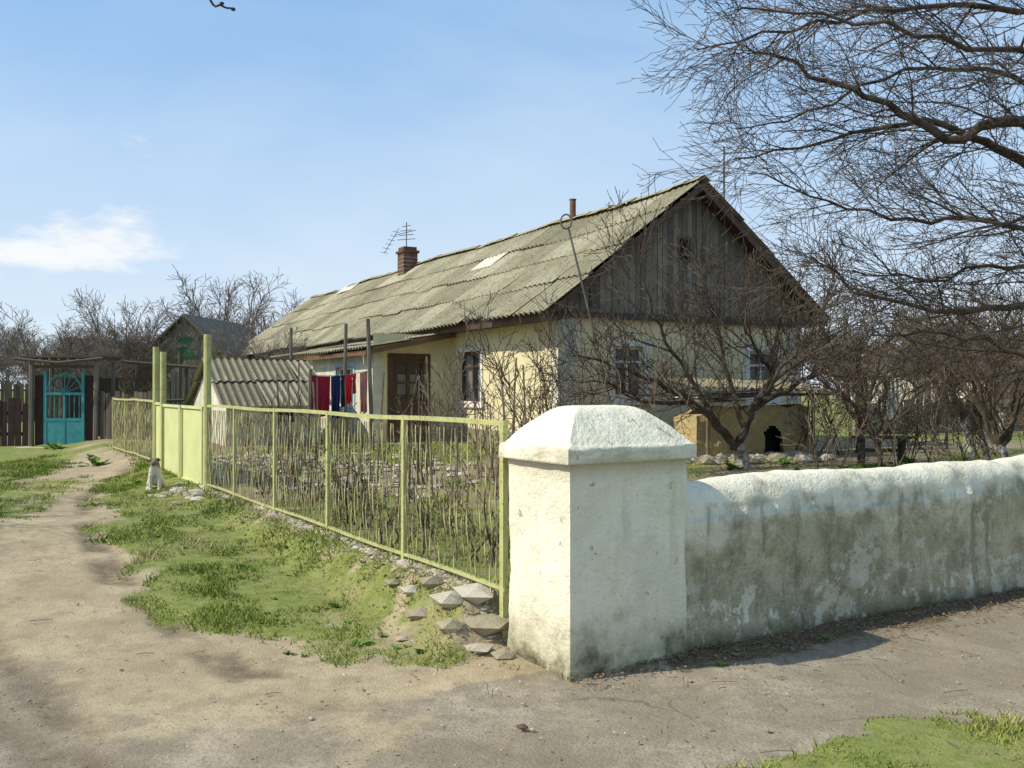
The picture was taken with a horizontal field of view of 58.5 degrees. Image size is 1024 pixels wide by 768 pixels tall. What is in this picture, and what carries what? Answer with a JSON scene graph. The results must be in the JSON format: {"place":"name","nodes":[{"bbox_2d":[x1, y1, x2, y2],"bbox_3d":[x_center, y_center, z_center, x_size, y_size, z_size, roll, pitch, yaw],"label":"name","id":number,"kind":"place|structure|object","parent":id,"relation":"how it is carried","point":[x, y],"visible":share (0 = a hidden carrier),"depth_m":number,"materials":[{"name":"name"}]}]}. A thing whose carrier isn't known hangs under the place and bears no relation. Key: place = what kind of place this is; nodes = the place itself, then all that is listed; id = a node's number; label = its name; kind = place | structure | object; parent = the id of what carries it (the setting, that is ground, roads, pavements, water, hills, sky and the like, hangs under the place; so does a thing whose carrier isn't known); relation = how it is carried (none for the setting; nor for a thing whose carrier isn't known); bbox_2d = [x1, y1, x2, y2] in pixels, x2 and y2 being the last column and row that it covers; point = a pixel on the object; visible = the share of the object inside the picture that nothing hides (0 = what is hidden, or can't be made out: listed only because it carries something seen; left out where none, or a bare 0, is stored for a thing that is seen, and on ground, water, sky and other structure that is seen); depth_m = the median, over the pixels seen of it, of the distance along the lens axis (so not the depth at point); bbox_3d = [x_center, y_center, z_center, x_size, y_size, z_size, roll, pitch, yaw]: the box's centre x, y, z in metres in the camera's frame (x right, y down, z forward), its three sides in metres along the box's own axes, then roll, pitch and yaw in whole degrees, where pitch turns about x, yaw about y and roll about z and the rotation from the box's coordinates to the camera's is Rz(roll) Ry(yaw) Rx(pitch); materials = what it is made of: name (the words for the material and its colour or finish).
{"place":"outdoors","nodes":[
{"label":"outdoors","id":0,"kind":"place"},
{"bbox_2d":[0,443,520,670],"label":"grass","id":1,"kind":"structure","parent":0,"point":[20,468],"depth_m":8.01,"materials":[{"name":"plant"}]},
{"bbox_2d":[269,333,449,358],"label":"porch roof","id":2,"kind":"structure","parent":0,"point":[353,346],"depth_m":21.92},
{"bbox_2d":[284,333,455,360],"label":"porch fascia","id":3,"kind":"structure","parent":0,"point":[398,345],"depth_m":20.48,"materials":[{"name":"wood"}]},
{"bbox_2d":[373,333,449,442],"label":"porch side wall","id":4,"kind":"structure","parent":0,"point":[438,350],"depth_m":20.98,"materials":[{"name":"paint"}]},
{"bbox_2d":[387,353,430,442],"bbox_3d":[-2.350,0.349,20.734,1.040,2.070,0.121,0,0,-29],"label":"door","id":5,"kind":"structure","parent":4,"relation":"attached to","point":[407,359],"depth_m":20.72,"materials":[{"name":"brown paint"}]},
{"bbox_2d":[397,375,414,393],"bbox_3d":[-2.414,0.010,20.896,0.440,0.450,0.020,0,0,-29],"label":"door curtain","id":6,"kind":"object","parent":5,"relation":"hanging from","point":[401,388],"depth_m":20.85,"materials":[{"name":"fabric"}]},
{"bbox_2d":[395,363,419,400],"bbox_3d":[-2.703,0.438,21.419,1.400,2.200,0.020,0,0,-29],"label":"porch interior","id":7,"kind":"object","parent":5,"relation":"in","point":[400,368],"depth_m":21.51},
{"bbox_2d":[0,391,1023,767],"bbox_3d":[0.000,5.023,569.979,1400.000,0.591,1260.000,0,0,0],"label":"ground","id":8,"kind":"structure","parent":0,"point":[206,731],"depth_m":5.12,"materials":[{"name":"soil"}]},
{"bbox_2d":[0,398,34,445],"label":"maroon board fence","id":9,"kind":"object","parent":8,"relation":"on","point":[14,412],"visible":0.68,"depth_m":21.97,"materials":[{"name":"paint"}]},
{"bbox_2d":[0,381,132,422],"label":"plank fence","id":10,"kind":"object","parent":8,"relation":"on","point":[6,389],"visible":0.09,"depth_m":35.46,"materials":[{"name":"brown wood"}]},
{"bbox_2d":[14,355,122,447],"bbox_3d":[-10.750,0.534,22.317,2.107,2.420,2.040,0,0,0],"label":"teal gate portal","id":11,"kind":"object","parent":8,"relation":"on","point":[79,421],"visible":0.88,"depth_m":21.97,"materials":[{"name":"brown wood"}]},
{"bbox_2d":[43,371,85,444],"bbox_3d":[-10.770,0.642,22.001,0.980,1.900,0.072,0,0,0],"label":"teal door","id":12,"kind":"structure","parent":11,"relation":"in","point":[64,430],"depth_m":21.97,"materials":[{"name":"paint"}]},
{"bbox_2d":[100,391,152,440],"bbox_3d":[-9.081,0.904,21.669,1.783,1.472,0.079,0,0,24],"label":"plank fence","id":13,"kind":"object","parent":8,"relation":"on","point":[108,406],"visible":0.43,"depth_m":21.79,"materials":[{"name":"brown wood"}]},
{"bbox_2d":[112,398,152,459],"bbox_3d":[-6.956,0.985,16.741,0.036,1.446,4.272,0,0,-32],"label":"wrought wire fence","id":14,"kind":"object","parent":8,"relation":"on","point":[124,419],"visible":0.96,"depth_m":16.67,"materials":[{"name":"metal"}]},
{"bbox_2d":[146,458,165,490],"bbox_3d":[-4.769,1.210,12.318,0.279,0.444,0.379,0,0,31],"label":"sitting dog","id":15,"kind":"object","parent":8,"relation":"on","point":[155,477],"visible":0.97,"depth_m":12.21},
{"bbox_2d":[123,352,197,404],"bbox_3d":[-8.650,0.452,23.451,1.907,2.602,1.985,0,0,0],"label":"pole trellis","id":16,"kind":"object","parent":8,"relation":"on","point":[180,366],"visible":0.43,"depth_m":22.57,"materials":[{"name":"brown wood"}]},
{"bbox_2d":[153,334,211,486],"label":"metal gate","id":17,"kind":"structure","parent":8,"relation":"on","point":[181,447],"depth_m":13.20,"materials":[{"name":"metal"}]},
{"bbox_2d":[147,482,218,503],"bbox_3d":[-4.244,1.397,11.769,0.825,0.154,1.886,0,0,-26],"label":"rubble heap","id":18,"kind":"object","parent":8,"relation":"on","point":[192,492],"visible":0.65,"depth_m":11.57,"materials":[{"name":"stone"}]},
{"bbox_2d":[146,313,253,405],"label":"outbuilding","id":19,"kind":"structure","parent":8,"relation":"on","point":[203,323],"depth_m":36.39,"materials":[{"name":"grey paint"}]},
{"bbox_2d":[177,336,196,357],"bbox_3d":[-12.888,-1.466,36.293,0.810,0.900,0.060,0,0,6],"label":"window","id":20,"kind":"structure","parent":19,"relation":"in","point":[184,353],"depth_m":36.29,"materials":[{"name":"glass"}]},
{"bbox_2d":[171,369,281,405],"bbox_3d":[-8.237,0.586,27.032,3.493,2.177,0.079,0,0,-17],"label":"plank fence","id":21,"kind":"object","parent":8,"relation":"on","point":[174,384],"visible":0.07,"depth_m":26.56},
{"bbox_2d":[184,357,330,445],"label":"slate shed","id":22,"kind":"structure","parent":8,"relation":"on","point":[261,391],"depth_m":20.10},
{"bbox_2d":[278,390,317,465],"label":"bare shrub","id":23,"kind":"object","parent":8,"relation":"on","point":[305,441],"visible":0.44,"depth_m":14.89,"materials":[{"name":"brown plant"}]},
{"bbox_2d":[269,402,371,502],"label":"bare shrub","id":24,"kind":"object","parent":8,"relation":"on","point":[343,419],"visible":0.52,"depth_m":10.40,"materials":[{"name":"brown plant"}]},
{"bbox_2d":[307,319,374,451],"bbox_3d":[-3.272,0.066,17.911,0.943,2.703,1.206,0,0,27],"label":"clothesline","id":25,"kind":"object","parent":8,"relation":"on","point":[324,391],"visible":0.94,"depth_m":17.84,"materials":[{"name":"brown wood"}]},
{"bbox_2d":[313,347,382,442],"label":"porch front wall","id":26,"kind":"structure","parent":8,"relation":"on","point":[323,366],"depth_m":21.08,"materials":[{"name":"paint"}]},
{"bbox_2d":[196,487,507,642],"bbox_3d":[-2.142,1.464,8.791,0.448,0.317,7.619,0,0,-32],"label":"stone edging","id":27,"kind":"object","parent":8,"relation":"on","point":[486,608],"visible":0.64,"depth_m":7.00,"materials":[{"name":"stone"}]},
{"bbox_2d":[211,448,493,498],"bbox_3d":[-1.972,1.319,14.275,5.152,0.177,8.854,0,0,-31],"label":"rubble heap","id":28,"kind":"object","parent":8,"relation":"on","point":[388,469],"visible":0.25,"depth_m":14.00,"materials":[{"name":"stone"}]},
{"bbox_2d":[323,434,385,508],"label":"bare shrub","id":29,"kind":"object","parent":8,"relation":"on","point":[362,471],"visible":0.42,"depth_m":9.89,"materials":[{"name":"brown plant"}]},
{"bbox_2d":[207,405,507,638],"bbox_3d":[-2.015,0.950,8.837,0.036,1.413,7.470,0,0,-32],"label":"wrought wire fence","id":30,"kind":"object","parent":8,"relation":"on","point":[502,586],"visible":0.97,"depth_m":7.45,"materials":[{"name":"metal"}]},
{"bbox_2d":[324,433,398,530],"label":"bare shrub","id":31,"kind":"object","parent":8,"relation":"on","point":[362,495],"visible":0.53,"depth_m":8.36,"materials":[{"name":"brown plant"}]},
{"bbox_2d":[312,394,422,527],"bbox_3d":[-1.345,0.732,8.613,1.021,1.284,0.882,0,0,-7],"label":"bare shrub","id":32,"kind":"object","parent":8,"relation":"on","point":[350,488],"visible":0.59,"depth_m":8.62,"materials":[{"name":"brown plant"}]},
{"bbox_2d":[362,481,446,547],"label":"bare shrub","id":33,"kind":"object","parent":8,"relation":"on","point":[381,536],"visible":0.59,"depth_m":7.54,"materials":[{"name":"brown plant"}]},
{"bbox_2d":[390,386,437,485],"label":"bare shrub","id":34,"kind":"object","parent":8,"relation":"on","point":[423,447],"visible":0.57,"depth_m":12.07,"materials":[{"name":"brown plant"}]},
{"bbox_2d":[405,606,427,619],"bbox_3d":[-0.604,1.509,6.009,0.192,0.076,0.125,0,0,13],"label":"fallen stone","id":35,"kind":"object","parent":8,"relation":"on","point":[418,613],"visible":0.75,"depth_m":5.97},
{"bbox_2d":[276,356,571,505],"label":"vine stakes","id":36,"kind":"object","parent":8,"relation":"on","point":[503,407],"visible":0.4,"depth_m":11.89,"materials":[{"name":"brown wood"}]},
{"bbox_2d":[380,427,483,541],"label":"bare shrub","id":37,"kind":"object","parent":8,"relation":"on","point":[432,508],"visible":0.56,"depth_m":7.81,"materials":[{"name":"brown plant"}]},
{"bbox_2d":[418,576,450,588],"bbox_3d":[-0.527,1.348,6.236,0.230,0.097,0.155,0,0,0],"label":"fallen stone","id":38,"kind":"object","parent":8,"relation":"on","point":[429,582],"visible":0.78,"depth_m":6.18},
{"bbox_2d":[436,617,464,634],"bbox_3d":[-0.372,1.494,5.641,0.194,0.095,0.142,0,0,0],"label":"fallen stone","id":39,"kind":"object","parent":8,"relation":"on","point":[451,625],"visible":1,"depth_m":5.59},
{"bbox_2d":[416,307,486,457],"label":"bare shrub","id":40,"kind":"object","parent":8,"relation":"on","point":[449,393],"visible":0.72,"depth_m":16.14,"materials":[{"name":"brown plant"}]},
{"bbox_2d":[426,466,476,534],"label":"bare shrub","id":41,"kind":"object","parent":8,"relation":"on","point":[455,509],"visible":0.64,"depth_m":8.09,"materials":[{"name":"brown plant"}]},
{"bbox_2d":[400,359,523,468],"bbox_3d":[-0.651,0.486,14.245,1.838,1.815,1.783,0,0,33],"label":"bare shrub","id":42,"kind":"object","parent":8,"relation":"on","point":[483,394],"visible":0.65,"depth_m":14.57,"materials":[{"name":"brown plant"}]},
{"bbox_2d":[453,583,493,604],"bbox_3d":[-0.248,1.351,5.870,0.265,0.126,0.238,0,0,0],"label":"fallen stone","id":43,"kind":"object","parent":8,"relation":"on","point":[477,593],"visible":0.94,"depth_m":5.80,"materials":[{"name":"stone"}]},
{"bbox_2d":[441,441,508,564],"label":"bare shrub","id":44,"kind":"object","parent":8,"relation":"on","point":[490,543],"visible":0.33,"depth_m":6.69,"materials":[{"name":"brown plant"}]},
{"bbox_2d":[463,643,493,653],"bbox_3d":[-0.192,1.601,5.517,0.145,0.076,0.158,0,-1,-44],"label":"fallen stone","id":45,"kind":"object","parent":8,"relation":"on","point":[479,648],"visible":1,"depth_m":5.48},
{"bbox_2d":[448,427,513,447],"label":"plinth","id":46,"kind":"structure","parent":8,"relation":"on","point":[474,435],"depth_m":19.95,"materials":[{"name":"grey paint"}]},
{"bbox_2d":[464,614,508,635],"bbox_3d":[-0.164,1.498,5.694,0.353,0.111,0.226,0,0,0],"label":"fallen stone","id":47,"kind":"object","parent":8,"relation":"on","point":[485,624],"visible":0.94,"depth_m":5.62,"materials":[{"name":"stone"}]},
{"bbox_2d":[469,498,509,566],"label":"bare shrub","id":48,"kind":"object","parent":8,"relation":"on","point":[479,547],"visible":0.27,"depth_m":6.77,"materials":[{"name":"brown plant"}]},
{"bbox_2d":[433,383,564,498],"bbox_3d":[-0.079,0.687,10.808,1.777,1.399,0.839,0,0,31],"label":"bare shrub","id":49,"kind":"object","parent":8,"relation":"on","point":[459,385],"visible":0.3,"depth_m":11.02,"materials":[{"name":"brown plant"}]},
{"bbox_2d":[490,648,516,659],"bbox_3d":[-0.045,1.617,5.447,0.168,0.066,0.113,0,0,0],"label":"fallen stone","id":50,"kind":"object","parent":8,"relation":"on","point":[504,654],"visible":0.97,"depth_m":5.42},
{"bbox_2d":[41,441,975,666],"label":"weeds","id":51,"kind":"object","parent":8,"relation":"on","point":[95,460],"visible":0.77,"depth_m":11.12,"materials":[{"name":"green plant"}]},
{"bbox_2d":[0,264,1023,417],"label":"distant trees","id":52,"kind":"object","parent":8,"relation":"on","point":[12,346],"visible":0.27,"depth_m":34.97,"materials":[{"name":"plant"}]},
{"bbox_2d":[0,490,1023,767],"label":"leaf litter","id":53,"kind":"object","parent":8,"relation":"on","point":[738,650],"visible":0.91,"depth_m":5.95,"materials":[{"name":"brown plant"}]},
{"bbox_2d":[0,529,1023,752],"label":"stones","id":54,"kind":"object","parent":8,"relation":"on","point":[781,642],"depth_m":5.80,"materials":[{"name":"stone"}]},
{"bbox_2d":[257,299,786,431],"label":"walls","id":55,"kind":"structure","parent":8,"relation":"on","point":[492,334],"depth_m":18.44,"materials":[{"name":"yellow paint"}]},
{"bbox_2d":[454,345,482,407],"bbox_3d":[-0.958,-0.154,20.269,0.070,1.350,1.360,0,0,-29],"label":"window surround","id":56,"kind":"object","parent":55,"relation":"attached to","point":[460,349],"visible":0.51,"depth_m":20.07,"materials":[{"name":"white paint"}]},
{"bbox_2d":[462,351,479,400],"bbox_3d":[-0.853,-0.169,20.327,0.050,1.100,1.080,0,0,-29],"label":"window sash","id":57,"kind":"object","parent":55,"relation":"attached to","point":[473,366],"depth_m":20.41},
{"bbox_2d":[465,355,479,398],"bbox_3d":[-0.796,-0.169,20.358,0.020,1.100,1.080,0,0,-29],"label":"window","id":58,"kind":"structure","parent":55,"relation":"hanging from","point":[468,362],"depth_m":20.66,"materials":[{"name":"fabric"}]},
{"bbox_2d":[242,176,704,355],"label":"roof","id":59,"kind":"structure","parent":55,"relation":"on","point":[422,296],"depth_m":22.36,"materials":[{"name":"stone"}]},
{"bbox_2d":[336,252,507,293],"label":"roof patches","id":60,"kind":"object","parent":59,"relation":"on","point":[489,261],"visible":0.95,"depth_m":23.66,"materials":[{"name":"white"}]},
{"bbox_2d":[309,174,710,297],"bbox_3d":[-2.653,-4.003,29.843,0.340,0.254,26.857,0,0,-29],"label":"ridge capping","id":61,"kind":"object","parent":59,"relation":"on","point":[595,211],"visible":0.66,"depth_m":23.27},
{"bbox_2d":[247,182,826,358],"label":"eave trim","id":62,"kind":"structure","parent":55,"relation":"attached to","point":[735,229],"depth_m":18.42,"materials":[{"name":"brown paint"}]},
{"bbox_2d":[311,176,829,318],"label":"roof back side","id":63,"kind":"structure","parent":55,"relation":"attached to","point":[740,219],"depth_m":18.93,"materials":[{"name":"stone"}]},
{"bbox_2d":[396,246,419,275],"bbox_3d":[-3.524,-3.801,30.847,0.600,1.600,0.650,0,0,-29],"label":"chimney","id":64,"kind":"object","parent":63,"relation":"on","point":[407,258],"visible":0.55,"depth_m":30.62,"materials":[{"name":"brick"}]},
{"bbox_2d":[615,349,637,394],"bbox_3d":[2.207,-0.234,17.921,0.700,1.000,0.020,0,0,-29],"label":"curtain","id":65,"kind":"object","parent":55,"relation":"hanging from","point":[618,364],"visible":0.24,"depth_m":17.99,"materials":[{"name":"fabric"}]},
{"bbox_2d":[610,340,650,404],"bbox_3d":[2.296,-0.220,17.759,0.980,1.250,0.070,0,0,-29],"label":"window surround","id":66,"kind":"object","parent":55,"relation":"attached to","point":[616,401],"visible":0.39,"depth_m":17.71,"materials":[{"name":"white paint"}]},
{"bbox_2d":[552,317,800,408],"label":"corner pilasters","id":67,"kind":"object","parent":55,"relation":"attached to","point":[572,319],"visible":0.14,"depth_m":17.13,"materials":[{"name":"paint"}]},
{"bbox_2d":[561,196,809,321],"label":"gable boards","id":68,"kind":"object","parent":55,"relation":"attached to","point":[692,212],"visible":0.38,"depth_m":18.37,"materials":[{"name":"wood"}]},
{"bbox_2d":[553,237,812,327],"bbox_3d":[3.620,-2.096,18.435,6.802,1.710,0.060,0,0,-29],"label":"gable ledge","id":69,"kind":"object","parent":68,"relation":"attached to","point":[632,315],"visible":0.59,"depth_m":18.11,"materials":[{"name":"wood"}]},
{"bbox_2d":[750,354,770,393],"bbox_3d":[5.268,-0.193,19.600,0.780,1.000,0.020,0,0,-29],"label":"curtain","id":70,"kind":"object","parent":55,"relation":"hanging from","point":[752,368],"visible":0.25,"depth_m":19.56,"materials":[{"name":"fabric"}]},
{"bbox_2d":[744,346,783,404],"bbox_3d":[5.356,-0.179,19.438,1.060,1.250,0.070,0,0,-29],"label":"window surround","id":71,"kind":"object","parent":55,"relation":"attached to","point":[777,400],"visible":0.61,"depth_m":19.25,"materials":[{"name":"white paint"}]},
{"bbox_2d":[455,294,588,441],"bbox_3d":[0.067,0.046,13.143,1.970,2.695,2.133,0,0,41],"label":"bare shrub","id":72,"kind":"object","parent":8,"relation":"on","point":[527,391],"visible":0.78,"depth_m":13.08,"materials":[{"name":"brown plant"}]},
{"bbox_2d":[463,289,609,440],"bbox_3d":[0.418,-0.080,14.576,2.817,2.952,1.623,0,0,-37],"label":"bare shrub","id":73,"kind":"object","parent":8,"relation":"on","point":[517,375],"visible":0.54,"depth_m":14.48,"materials":[{"name":"brown plant"}]},
{"bbox_2d":[521,322,616,418],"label":"bare shrub","id":74,"kind":"object","parent":8,"relation":"on","point":[575,387],"visible":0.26,"depth_m":15.78,"materials":[{"name":"brown plant"}]},
{"bbox_2d":[560,214,611,404],"bbox_3d":[1.249,-0.609,14.004,1.033,4.006,0.029,0,0,0],"label":"hooked steel pole","id":75,"kind":"object","parent":8,"relation":"on","point":[582,285],"visible":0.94,"depth_m":14.00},
{"bbox_2d":[498,405,696,681],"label":"masonry pillar","id":76,"kind":"structure","parent":8,"relation":"on","point":[597,506],"depth_m":5.29,"materials":[{"name":"paint"}]},
{"bbox_2d":[569,346,681,411],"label":"bare shrub","id":77,"kind":"object","parent":8,"relation":"on","point":[630,389],"visible":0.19,"depth_m":15.66,"materials":[{"name":"brown plant"}]},
{"bbox_2d":[593,343,702,430],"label":"bare shrub","id":78,"kind":"object","parent":8,"relation":"on","point":[654,385],"visible":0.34,"depth_m":12.54,"materials":[{"name":"brown plant"}]},
{"bbox_2d":[519,175,930,467],"bbox_3d":[3.432,-0.789,14.283,6.701,4.581,3.997,0,0,0],"label":"fruit tree","id":79,"kind":"object","parent":8,"relation":"on","point":[737,447],"visible":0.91,"depth_m":14.39,"materials":[{"name":"brown plant"}]},
{"bbox_2d":[667,377,837,464],"bbox_3d":[4.239,0.684,16.436,3.689,1.644,2.026,0,0,-18],"label":"stone outdoor oven","id":80,"kind":"object","parent":8,"relation":"on","point":[767,426],"visible":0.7,"depth_m":16.43,"materials":[{"name":"stone"}]},
{"bbox_2d":[616,0,1023,412],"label":"bare tree","id":81,"kind":"object","parent":8,"relation":"on","point":[930,126],"visible":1,"depth_m":9.30,"materials":[{"name":"brown plant"}]},
{"bbox_2d":[770,353,897,456],"bbox_3d":[5.709,0.302,16.623,1.473,2.123,2.140,0,-1,-43],"label":"bare shrub","id":82,"kind":"object","parent":8,"relation":"on","point":[806,428],"visible":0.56,"depth_m":16.57,"materials":[{"name":"brown plant"}]},
{"bbox_2d":[776,363,893,468],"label":"bare shrub","id":83,"kind":"object","parent":8,"relation":"on","point":[832,437],"visible":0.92,"depth_m":13.18,"materials":[{"name":"brown plant"}]},
{"bbox_2d":[794,330,901,454],"bbox_3d":[5.948,0.136,17.349,2.297,2.444,2.074,0,0,-27],"label":"bare shrub","id":84,"kind":"object","parent":8,"relation":"on","point":[836,434],"visible":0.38,"depth_m":17.20,"materials":[{"name":"brown plant"}]},
{"bbox_2d":[684,454,1023,649],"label":"plastered wall","id":85,"kind":"structure","parent":8,"relation":"on","point":[769,552],"depth_m":6.35,"materials":[{"name":"paint"}]},
{"bbox_2d":[694,704,1023,767],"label":"grass","id":86,"kind":"structure","parent":8,"relation":"on","point":[984,723],"depth_m":4.21,"materials":[{"name":"plant"}]},
{"bbox_2d":[765,270,995,452],"bbox_3d":[6.928,-0.418,17.423,3.692,3.695,3.808,0,0,0],"label":"fruit tree","id":87,"kind":"object","parent":8,"relation":"on","point":[865,408],"visible":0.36,"depth_m":17.34,"materials":[{"name":"brown plant"}]},
{"bbox_2d":[851,435,911,463],"bbox_3d":[6.200,1.104,15.343,0.900,0.470,0.300,0,0,0],"label":"wooden bench","id":88,"kind":"object","parent":8,"relation":"on","point":[900,449],"visible":0.66,"depth_m":15.29,"materials":[{"name":"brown wood"}]},
{"bbox_2d":[802,278,977,403],"bbox_3d":[9.571,-0.645,24.308,4.258,4.170,4.339,0,0,0],"label":"fruit tree","id":89,"kind":"object","parent":8,"relation":"on","point":[880,360],"visible":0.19,"depth_m":24.24,"materials":[{"name":"brown plant"}]},
{"bbox_2d":[766,287,1015,466],"bbox_3d":[5.629,0.033,14.022,3.373,2.878,2.881,0,0,0],"label":"fruit tree","id":90,"kind":"object","parent":8,"relation":"on","point":[872,435],"visible":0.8,"depth_m":13.83,"materials":[{"name":"brown plant"}]},
{"bbox_2d":[837,328,965,461],"bbox_3d":[6.822,0.218,15.887,1.379,2.316,2.083,0,0,-36],"label":"bare shrub","id":91,"kind":"object","parent":8,"relation":"on","point":[916,437],"visible":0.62,"depth_m":15.71,"materials":[{"name":"brown plant"}]},
{"bbox_2d":[836,368,969,466],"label":"bare shrub","id":92,"kind":"object","parent":8,"relation":"on","point":[931,443],"visible":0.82,"depth_m":11.50,"materials":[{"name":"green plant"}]},
{"bbox_2d":[861,377,947,448],"bbox_3d":[7.803,0.617,18.131,1.885,1.600,0.086,0,0,-9],"label":"drying line","id":93,"kind":"object","parent":8,"relation":"on","point":[896,405],"visible":0.24,"depth_m":18.09,"materials":[{"name":"white fabric"}]},
{"bbox_2d":[855,330,963,449],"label":"bare shrub","id":94,"kind":"object","parent":8,"relation":"on","point":[908,398],"visible":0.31,"depth_m":18.15,"materials":[{"name":"brown plant"}]},
{"bbox_2d":[819,245,1023,457],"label":"fruit tree","id":95,"kind":"object","parent":8,"relation":"on","point":[969,450],"visible":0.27,"depth_m":16.37,"materials":[{"name":"brown plant"}]},
{"bbox_2d":[877,326,981,444],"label":"bare shrub","id":96,"kind":"object","parent":8,"relation":"on","point":[950,415],"visible":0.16,"depth_m":20.10,"materials":[{"name":"brown plant"}]},
{"bbox_2d":[853,398,1023,434],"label":"plank fence","id":97,"kind":"object","parent":8,"relation":"on","point":[941,430],"visible":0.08,"depth_m":24.87,"materials":[{"name":"wood"}]},
{"bbox_2d":[865,248,1023,460],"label":"fruit tree","id":98,"kind":"object","parent":8,"relation":"on","point":[978,413],"visible":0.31,"depth_m":14.56,"materials":[{"name":"brown plant"}]},
{"bbox_2d":[872,238,1023,458],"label":"fruit tree","id":99,"kind":"object","parent":8,"relation":"on","point":[1000,439],"visible":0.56,"depth_m":12.00,"materials":[{"name":"brown plant"}]},
{"bbox_2d":[900,350,1010,460],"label":"bare shrub","id":100,"kind":"object","parent":8,"relation":"on","point":[976,432],"visible":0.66,"depth_m":14.24,"materials":[{"name":"brown plant"}]},
{"bbox_2d":[894,296,1023,428],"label":"fruit tree","id":101,"kind":"object","parent":8,"relation":"on","point":[1008,399],"visible":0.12,"depth_m":21.43,"materials":[{"name":"brown plant"}]},
{"bbox_2d":[924,273,1023,396],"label":"fruit tree","id":102,"kind":"object","parent":8,"relation":"on","point":[992,329],"visible":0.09,"depth_m":26.32,"materials":[{"name":"brown plant"}]},
{"bbox_2d":[0,0,1023,389],"label":"sky","id":103,"kind":"structure","parent":0,"point":[139,139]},
{"bbox_2d":[132,439,1011,588],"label":"grass","id":104,"kind":"structure","parent":0,"point":[960,458],"depth_m":9.98,"materials":[{"name":"plant"}]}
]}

